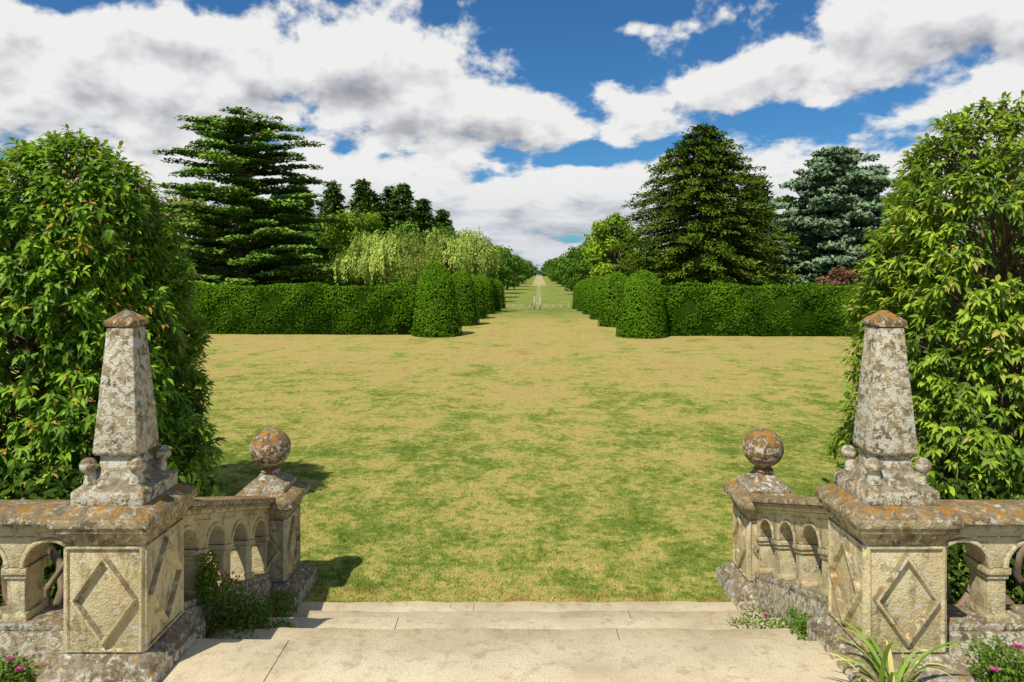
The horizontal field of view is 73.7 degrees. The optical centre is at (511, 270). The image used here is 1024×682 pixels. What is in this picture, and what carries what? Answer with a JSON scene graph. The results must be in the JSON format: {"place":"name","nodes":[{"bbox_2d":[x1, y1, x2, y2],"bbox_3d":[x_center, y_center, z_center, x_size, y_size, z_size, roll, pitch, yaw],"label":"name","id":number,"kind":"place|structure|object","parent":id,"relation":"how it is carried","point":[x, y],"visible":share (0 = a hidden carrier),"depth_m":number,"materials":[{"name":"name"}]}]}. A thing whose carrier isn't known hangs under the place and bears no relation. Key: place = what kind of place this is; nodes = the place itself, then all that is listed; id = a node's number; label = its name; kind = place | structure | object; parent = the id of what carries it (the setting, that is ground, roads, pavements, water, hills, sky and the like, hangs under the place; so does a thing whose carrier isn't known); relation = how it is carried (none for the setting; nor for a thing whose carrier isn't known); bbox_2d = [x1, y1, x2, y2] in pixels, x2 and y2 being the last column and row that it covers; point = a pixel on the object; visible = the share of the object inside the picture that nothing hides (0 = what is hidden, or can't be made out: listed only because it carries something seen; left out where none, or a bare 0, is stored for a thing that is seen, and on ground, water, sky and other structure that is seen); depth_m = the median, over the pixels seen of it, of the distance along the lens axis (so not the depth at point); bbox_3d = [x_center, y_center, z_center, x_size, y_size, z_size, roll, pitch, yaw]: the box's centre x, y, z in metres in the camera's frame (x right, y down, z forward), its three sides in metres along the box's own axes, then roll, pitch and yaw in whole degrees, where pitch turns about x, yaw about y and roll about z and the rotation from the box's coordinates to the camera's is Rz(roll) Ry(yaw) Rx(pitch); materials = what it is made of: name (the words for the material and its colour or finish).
{"place":"outdoors","nodes":[
{"label":"outdoors","id":0,"kind":"place"},
{"bbox_2d":[0,268,1022,610],"bbox_3d":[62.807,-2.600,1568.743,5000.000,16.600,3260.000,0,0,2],"label":"ground lawn","id":1,"kind":"structure","parent":0,"point":[520,334],"depth_m":12.82,"materials":[{"name":"green plant"}]},
{"bbox_2d":[4,663,49,681],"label":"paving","id":2,"kind":"structure","parent":1,"relation":"on","point":[42,666],"depth_m":4.15,"materials":[{"name":"stone"}]},
{"bbox_2d":[0,652,41,681],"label":"geranium plant","id":3,"kind":"object","parent":2,"relation":"on","point":[15,676],"visible":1,"depth_m":3.92,"materials":[{"name":"green plant"}]},
{"bbox_2d":[0,500,70,662],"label":"stone balustrade","id":4,"kind":"object","parent":2,"relation":"on","point":[31,621],"visible":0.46,"depth_m":4.24,"materials":[{"name":"stone"}]},
{"bbox_2d":[35,310,204,681],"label":"obelisk pedestal","id":5,"kind":"object","parent":2,"relation":"on","point":[116,527],"visible":1,"depth_m":4.05,"materials":[{"name":"stone"}]},
{"bbox_2d":[13,196,76,283],"bbox_3d":[-44.033,-2.382,67.210,10.569,12.929,11.380,0,0,42],"label":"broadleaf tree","id":6,"kind":"object","parent":1,"relation":"on","point":[23,200],"depth_m":64.66,"materials":[{"name":"green plant"}]},
{"bbox_2d":[0,457,226,603],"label":"climbing plant","id":7,"kind":"object","parent":1,"relation":"on","point":[56,557],"visible":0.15,"depth_m":5.98,"materials":[{"name":"green plant"}]},
{"bbox_2d":[0,123,227,572],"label":"evergreen shrub","id":8,"kind":"object","parent":1,"relation":"on","point":[50,390],"visible":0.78,"depth_m":7.39,"materials":[{"name":"green plant"}]},
{"bbox_2d":[157,194,228,274],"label":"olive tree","id":9,"kind":"object","parent":1,"relation":"on","point":[175,199],"visible":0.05,"depth_m":69.89,"materials":[{"name":"green plant"}]},
{"bbox_2d":[11,281,416,334],"bbox_3d":[-16.704,2.063,34.106,24.755,3.074,2.136,0,0,2],"label":"yew hedge","id":10,"kind":"object","parent":1,"relation":"on","point":[284,308],"visible":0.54,"depth_m":33.05,"materials":[{"name":"green plant"}]},
{"bbox_2d":[182,496,275,638],"bbox_3d":[-2.330,2.687,5.383,0.340,2.380,1.831,0,0,0],"label":"stair balustrade","id":11,"kind":"object","parent":1,"relation":"on","point":[232,532],"visible":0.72,"depth_m":5.38,"materials":[{"name":"stone"}]},
{"bbox_2d":[129,106,348,286],"bbox_3d":[-23.305,-4.891,61.095,19.713,17.541,21.476,0,0,2],"label":"cedar tree","id":12,"kind":"object","parent":1,"relation":"on","point":[246,220],"visible":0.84,"depth_m":58.76,"materials":[{"name":"green plant"}]},
{"bbox_2d":[252,194,280,253],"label":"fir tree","id":13,"kind":"object","parent":1,"relation":"on","point":[273,196],"visible":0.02,"depth_m":86.30,"materials":[{"name":"green plant"}]},
{"bbox_2d":[235,428,316,610],"bbox_3d":[-2.300,2.400,6.500,0.690,1.800,0.690,0,0,0],"label":"ball pedestal","id":14,"kind":"object","parent":1,"relation":"on","point":[270,448],"visible":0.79,"depth_m":6.35,"materials":[{"name":"stone"}]},
{"bbox_2d":[258,177,322,284],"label":"fir tree","id":15,"kind":"object","parent":1,"relation":"on","point":[304,208],"visible":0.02,"depth_m":84.40,"materials":[{"name":"green plant"}]},
{"bbox_2d":[290,210,351,286],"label":"broadleaf tree","id":16,"kind":"object","parent":1,"relation":"on","point":[318,237],"visible":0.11,"depth_m":78.29,"materials":[{"name":"green plant"}]},
{"bbox_2d":[314,179,362,285],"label":"fir tree","id":17,"kind":"object","parent":1,"relation":"on","point":[334,198],"visible":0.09,"depth_m":90.33,"materials":[{"name":"green plant"}]},
{"bbox_2d":[313,207,386,285],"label":"lime tree","id":18,"kind":"object","parent":1,"relation":"on","point":[345,230],"visible":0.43,"depth_m":69.80,"materials":[{"name":"green plant"}]},
{"bbox_2d":[347,178,371,278],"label":"fir tree","id":19,"kind":"object","parent":1,"relation":"on","point":[360,189],"visible":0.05,"depth_m":95.15,"materials":[{"name":"green plant"}]},
{"bbox_2d":[356,189,390,286],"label":"fir tree","id":20,"kind":"object","parent":1,"relation":"on","point":[374,204],"visible":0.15,"depth_m":93.17,"materials":[{"name":"green plant"}]},
{"bbox_2d":[328,226,439,286],"bbox_3d":[-10.099,0.119,52.422,8.519,7.042,8.456,0,0,45],"label":"willow tree","id":21,"kind":"object","parent":1,"relation":"on","point":[387,257],"visible":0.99,"depth_m":51.03,"materials":[{"name":"green plant"}]},
{"bbox_2d":[379,184,398,229],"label":"fir tree","id":22,"kind":"object","parent":1,"relation":"on","point":[389,190],"visible":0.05,"depth_m":97.09,"materials":[{"name":"green plant"}]},
{"bbox_2d":[373,220,433,286],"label":"avenue tree","id":23,"kind":"object","parent":1,"relation":"on","point":[404,227],"visible":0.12,"depth_m":79.70,"materials":[{"name":"green plant"}]},
{"bbox_2d":[384,182,423,281],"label":"fir tree","id":24,"kind":"object","parent":1,"relation":"on","point":[404,197],"visible":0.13,"depth_m":94.89,"materials":[{"name":"green plant"}]},
{"bbox_2d":[414,198,437,243],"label":"fir tree","id":25,"kind":"object","parent":1,"relation":"on","point":[426,218],"visible":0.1,"depth_m":98.83,"materials":[{"name":"green plant"}]},
{"bbox_2d":[411,262,462,337],"bbox_3d":[-3.574,1.390,32.552,2.463,3.621,2.443,0,0,2],"label":"topiary yew","id":26,"kind":"object","parent":1,"relation":"on","point":[436,311],"visible":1,"depth_m":31.82,"materials":[{"name":"green plant"}]},
{"bbox_2d":[415,225,466,282],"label":"avenue tree","id":27,"kind":"object","parent":1,"relation":"on","point":[447,231],"visible":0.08,"depth_m":87.14,"materials":[{"name":"green plant"}]},
{"bbox_2d":[433,208,454,233],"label":"fir tree","id":28,"kind":"object","parent":1,"relation":"on","point":[443,215],"visible":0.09,"depth_m":103.89,"materials":[{"name":"green plant"}]},
{"bbox_2d":[412,226,507,280],"bbox_3d":[-4.656,0.025,56.825,8.742,7.502,9.399,0,0,2],"label":"willow tree","id":29,"kind":"object","parent":1,"relation":"on","point":[469,255],"visible":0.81,"depth_m":55.29,"materials":[{"name":"green plant"}]},
{"bbox_2d":[451,270,479,325],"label":"topiary yew","id":30,"kind":"object","parent":1,"relation":"on","point":[465,289],"visible":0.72,"depth_m":38.47,"materials":[{"name":"green plant"}]},
{"bbox_2d":[455,229,492,274],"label":"avenue tree","id":31,"kind":"object","parent":1,"relation":"on","point":[471,237],"visible":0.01,"depth_m":101.74,"materials":[{"name":"green plant"}]},
{"bbox_2d":[471,274,488,318],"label":"topiary yew","id":32,"kind":"object","parent":1,"relation":"on","point":[480,290],"visible":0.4,"depth_m":45.13,"materials":[{"name":"green plant"}]},
{"bbox_2d":[478,274,495,313],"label":"topiary yew","id":33,"kind":"object","parent":1,"relation":"on","point":[488,291],"visible":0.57,"depth_m":52.62,"materials":[{"name":"green plant"}]},
{"bbox_2d":[476,236,502,278],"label":"avenue tree","id":34,"kind":"object","parent":1,"relation":"on","point":[492,274],"visible":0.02,"depth_m":120.68,"materials":[{"name":"green plant"}]},
{"bbox_2d":[489,277,501,310],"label":"topiary yew","id":35,"kind":"object","parent":1,"relation":"on","point":[496,294],"visible":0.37,"depth_m":60.62,"materials":[{"name":"green plant"}]},
{"bbox_2d":[495,279,505,308],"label":"topiary yew","id":36,"kind":"object","parent":1,"relation":"on","point":[501,295],"visible":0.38,"depth_m":69.61,"materials":[{"name":"green plant"}]},
{"bbox_2d":[492,247,510,288],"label":"avenue tree","id":37,"kind":"object","parent":1,"relation":"on","point":[501,276],"visible":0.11,"depth_m":141.95,"materials":[{"name":"green plant"}]},
{"bbox_2d":[160,601,849,681],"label":"stone steps","id":38,"kind":"structure","parent":1,"relation":"on","point":[536,641],"depth_m":4.36,"materials":[{"name":"beige stone"}]},
{"bbox_2d":[193,549,299,638],"bbox_3d":[-1.925,2.463,5.301,0.660,0.935,1.320,0,0,0],"label":"creeping shrub","id":39,"kind":"object","parent":38,"relation":"on","point":[227,613],"visible":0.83,"depth_m":4.98,"materials":[{"name":"green plant"}]},
{"bbox_2d":[727,605,811,639],"bbox_3d":[1.926,2.677,5.139,0.516,0.500,1.032,0,0,0],"label":"step weed","id":40,"kind":"object","parent":38,"relation":"on","point":[800,625],"visible":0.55,"depth_m":5.05,"materials":[{"name":"green plant"}]},
{"bbox_2d":[494,244,517,286],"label":"avenue tree","id":41,"kind":"object","parent":1,"relation":"on","point":[510,265],"visible":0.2,"depth_m":167.37,"materials":[{"name":"green plant"}]},
{"bbox_2d":[503,254,523,289],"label":"avenue tree","id":42,"kind":"object","parent":1,"relation":"on","point":[515,270],"visible":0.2,"depth_m":199.07,"materials":[{"name":"green plant"}]},
{"bbox_2d":[506,253,528,286],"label":"avenue tree","id":43,"kind":"object","parent":1,"relation":"on","point":[521,276],"visible":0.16,"depth_m":238.72,"materials":[{"name":"green plant"}]},
{"bbox_2d":[515,261,531,283],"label":"avenue tree","id":44,"kind":"object","parent":1,"relation":"on","point":[528,269],"visible":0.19,"depth_m":289.65,"materials":[{"name":"green plant"}]},
{"bbox_2d":[516,259,531,281],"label":"avenue tree","id":45,"kind":"object","parent":1,"relation":"on","point":[527,273],"visible":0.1,"depth_m":350.35,"materials":[{"name":"green plant"}]},
{"bbox_2d":[524,259,534,275],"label":"avenue tree","id":46,"kind":"object","parent":1,"relation":"on","point":[532,271],"visible":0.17,"depth_m":428.87,"materials":[{"name":"green plant"}]},
{"bbox_2d":[506,296,568,309],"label":"park gate","id":47,"kind":"structure","parent":1,"relation":"on","point":[540,304],"depth_m":65.87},
{"bbox_2d":[545,258,557,281],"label":"avenue tree","id":48,"kind":"object","parent":1,"relation":"on","point":[548,263],"visible":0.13,"depth_m":348.81,"materials":[{"name":"green plant"}]},
{"bbox_2d":[548,256,560,282],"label":"avenue tree","id":49,"kind":"object","parent":1,"relation":"on","point":[552,278],"visible":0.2,"depth_m":288.28,"materials":[{"name":"green plant"}]},
{"bbox_2d":[550,255,567,286],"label":"avenue tree","id":50,"kind":"object","parent":1,"relation":"on","point":[555,274],"visible":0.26,"depth_m":238.24,"materials":[{"name":"green plant"}]},
{"bbox_2d":[554,249,573,289],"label":"avenue tree","id":51,"kind":"object","parent":1,"relation":"on","point":[560,260],"visible":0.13,"depth_m":193.42,"materials":[{"name":"green plant"}]},
{"bbox_2d":[559,246,584,291],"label":"avenue tree","id":52,"kind":"object","parent":1,"relation":"on","point":[568,273],"visible":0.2,"depth_m":158.96,"materials":[{"name":"green plant"}]},
{"bbox_2d":[130,225,1019,285],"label":"woodland","id":53,"kind":"object","parent":1,"relation":"on","point":[989,235],"depth_m":114.48,"materials":[{"name":"green plant"}]},
{"bbox_2d":[571,280,582,308],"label":"topiary yew","id":54,"kind":"object","parent":1,"relation":"on","point":[575,296],"visible":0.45,"depth_m":68.80,"materials":[{"name":"green plant"}]},
{"bbox_2d":[567,239,592,294],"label":"avenue tree","id":55,"kind":"object","parent":1,"relation":"on","point":[572,283],"visible":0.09,"depth_m":129.02,"materials":[{"name":"green plant"}]},
{"bbox_2d":[576,277,589,310],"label":"topiary yew","id":56,"kind":"object","parent":1,"relation":"on","point":[581,289],"visible":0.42,"depth_m":59.79,"materials":[{"name":"green plant"}]},
{"bbox_2d":[533,260,646,275],"bbox_3d":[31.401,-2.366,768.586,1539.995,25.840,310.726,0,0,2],"label":"distant woodland","id":57,"kind":"object","parent":1,"relation":"on","point":[539,272],"visible":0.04,"depth_m":654.03,"materials":[{"name":"green plant"}]},
{"bbox_2d":[582,276,599,314],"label":"topiary yew","id":58,"kind":"object","parent":1,"relation":"on","point":[589,285],"visible":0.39,"depth_m":51.80,"materials":[{"name":"green plant"}]},
{"bbox_2d":[571,244,620,286],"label":"avenue tree","id":59,"kind":"object","parent":1,"relation":"on","point":[581,267],"visible":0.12,"depth_m":104.76,"materials":[{"name":"green plant"}]},
{"bbox_2d":[589,276,607,319],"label":"topiary yew","id":60,"kind":"object","parent":1,"relation":"on","point":[595,299],"visible":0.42,"depth_m":44.30,"materials":[{"name":"green plant"}]},
{"bbox_2d":[579,219,636,277],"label":"avenue tree","id":61,"kind":"object","parent":1,"relation":"on","point":[590,243],"visible":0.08,"depth_m":89.53,"materials":[{"name":"green plant"}]},
{"bbox_2d":[583,212,640,276],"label":"avenue tree","id":62,"kind":"object","parent":1,"relation":"on","point":[600,255],"visible":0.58,"depth_m":74.95,"materials":[{"name":"green plant"}]},
{"bbox_2d":[598,272,627,326],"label":"topiary yew","id":63,"kind":"object","parent":1,"relation":"on","point":[612,287],"visible":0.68,"depth_m":37.64,"materials":[{"name":"green plant"}]},
{"bbox_2d":[615,270,668,338],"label":"topiary yew","id":64,"kind":"object","parent":1,"relation":"on","point":[642,313],"visible":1,"depth_m":31.31,"materials":[{"name":"green plant"}]},
{"bbox_2d":[606,122,807,286],"bbox_3d":[16.319,-4.492,59.206,16.762,16.721,17.331,0,0,2],"label":"cypress tree","id":65,"kind":"object","parent":1,"relation":"on","point":[712,257],"visible":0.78,"depth_m":56.82,"materials":[{"name":"green plant"}]},
{"bbox_2d":[716,428,798,609],"bbox_3d":[2.390,2.400,6.500,0.690,1.800,0.690,0,0,0],"label":"ball pedestal","id":66,"kind":"object","parent":1,"relation":"on","point":[763,449],"visible":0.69,"depth_m":6.37,"materials":[{"name":"stone"}]},
{"bbox_2d":[727,174,791,284],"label":"fir tree","id":67,"kind":"object","parent":1,"relation":"on","point":[764,196],"visible":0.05,"depth_m":73.88,"materials":[{"name":"green plant"}]},
{"bbox_2d":[750,496,828,627],"bbox_3d":[2.350,2.687,5.383,0.340,2.380,1.831,0,0,0],"label":"stair balustrade","id":68,"kind":"object","parent":1,"relation":"on","point":[792,542],"visible":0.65,"depth_m":5.48,"materials":[{"name":"stone"}]},
{"bbox_2d":[754,145,902,286],"bbox_3d":[29.952,-3.850,64.544,16.174,15.798,14.904,0,0,32],"label":"blue cedar tree","id":69,"kind":"object","parent":1,"relation":"on","point":[838,190],"visible":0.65,"depth_m":61.66,"materials":[{"name":"green plant"}]},
{"bbox_2d":[660,281,1007,336],"bbox_3d":[20.187,2.030,32.607,26.266,3.139,2.139,0,0,2],"label":"yew hedge","id":70,"kind":"object","parent":1,"relation":"on","point":[779,309],"visible":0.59,"depth_m":32.17,"materials":[{"name":"green plant"}]},
{"bbox_2d":[814,265,874,286],"bbox_3d":[26.959,1.651,55.500,5.093,4.205,4.715,0,0,2],"label":"copper shrub","id":71,"kind":"object","parent":1,"relation":"on","point":[837,278],"visible":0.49,"depth_m":54.84,"materials":[{"name":"red plant"}]},
{"bbox_2d":[820,90,1023,577],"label":"evergreen shrub","id":72,"kind":"object","parent":1,"relation":"on","point":[967,364],"visible":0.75,"depth_m":7.42,"materials":[{"name":"green plant"}]},
{"bbox_2d":[822,463,1023,603],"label":"climbing plant","id":73,"kind":"object","parent":1,"relation":"on","point":[1015,580],"visible":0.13,"depth_m":5.60,"materials":[{"name":"green plant"}]},
{"bbox_2d":[903,187,999,275],"bbox_3d":[40.617,-2.440,65.861,11.294,13.196,12.330,0,0,-28],"label":"cedar tree","id":74,"kind":"object","parent":1,"relation":"on","point":[974,233],"visible":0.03,"depth_m":64.38,"materials":[{"name":"green plant"}]},
{"bbox_2d":[961,663,1022,681],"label":"terrace wall","id":75,"kind":"structure","parent":1,"relation":"on","point":[975,677],"depth_m":4.11,"materials":[{"name":"stone"}]},
{"bbox_2d":[807,310,974,681],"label":"obelisk pedestal","id":76,"kind":"object","parent":75,"relation":"on","point":[894,526],"visible":0.98,"depth_m":4.06,"materials":[{"name":"stone"}]},
{"bbox_2d":[819,619,991,681],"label":"agapanthus plant","id":77,"kind":"object","parent":75,"relation":"on","point":[903,670],"visible":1,"depth_m":3.81,"materials":[{"name":"green plant"}]},
{"bbox_2d":[940,500,1023,662],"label":"stone balustrade","id":78,"kind":"object","parent":75,"relation":"on","point":[991,535],"visible":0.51,"depth_m":4.24,"materials":[{"name":"stone"}]},
{"bbox_2d":[964,632,1023,681],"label":"geranium plant","id":79,"kind":"object","parent":75,"relation":"on","point":[995,673],"visible":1,"depth_m":3.91,"materials":[{"name":"green plant"}]},
{"bbox_2d":[973,197,1022,261],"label":"broadleaf tree","id":80,"kind":"object","parent":1,"relation":"on","point":[984,224],"visible":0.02,"depth_m":62.19,"materials":[{"name":"green plant"}]},
{"bbox_2d":[0,0,1023,267],"label":"sky","id":81,"kind":"structure","parent":0,"point":[533,123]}
]}

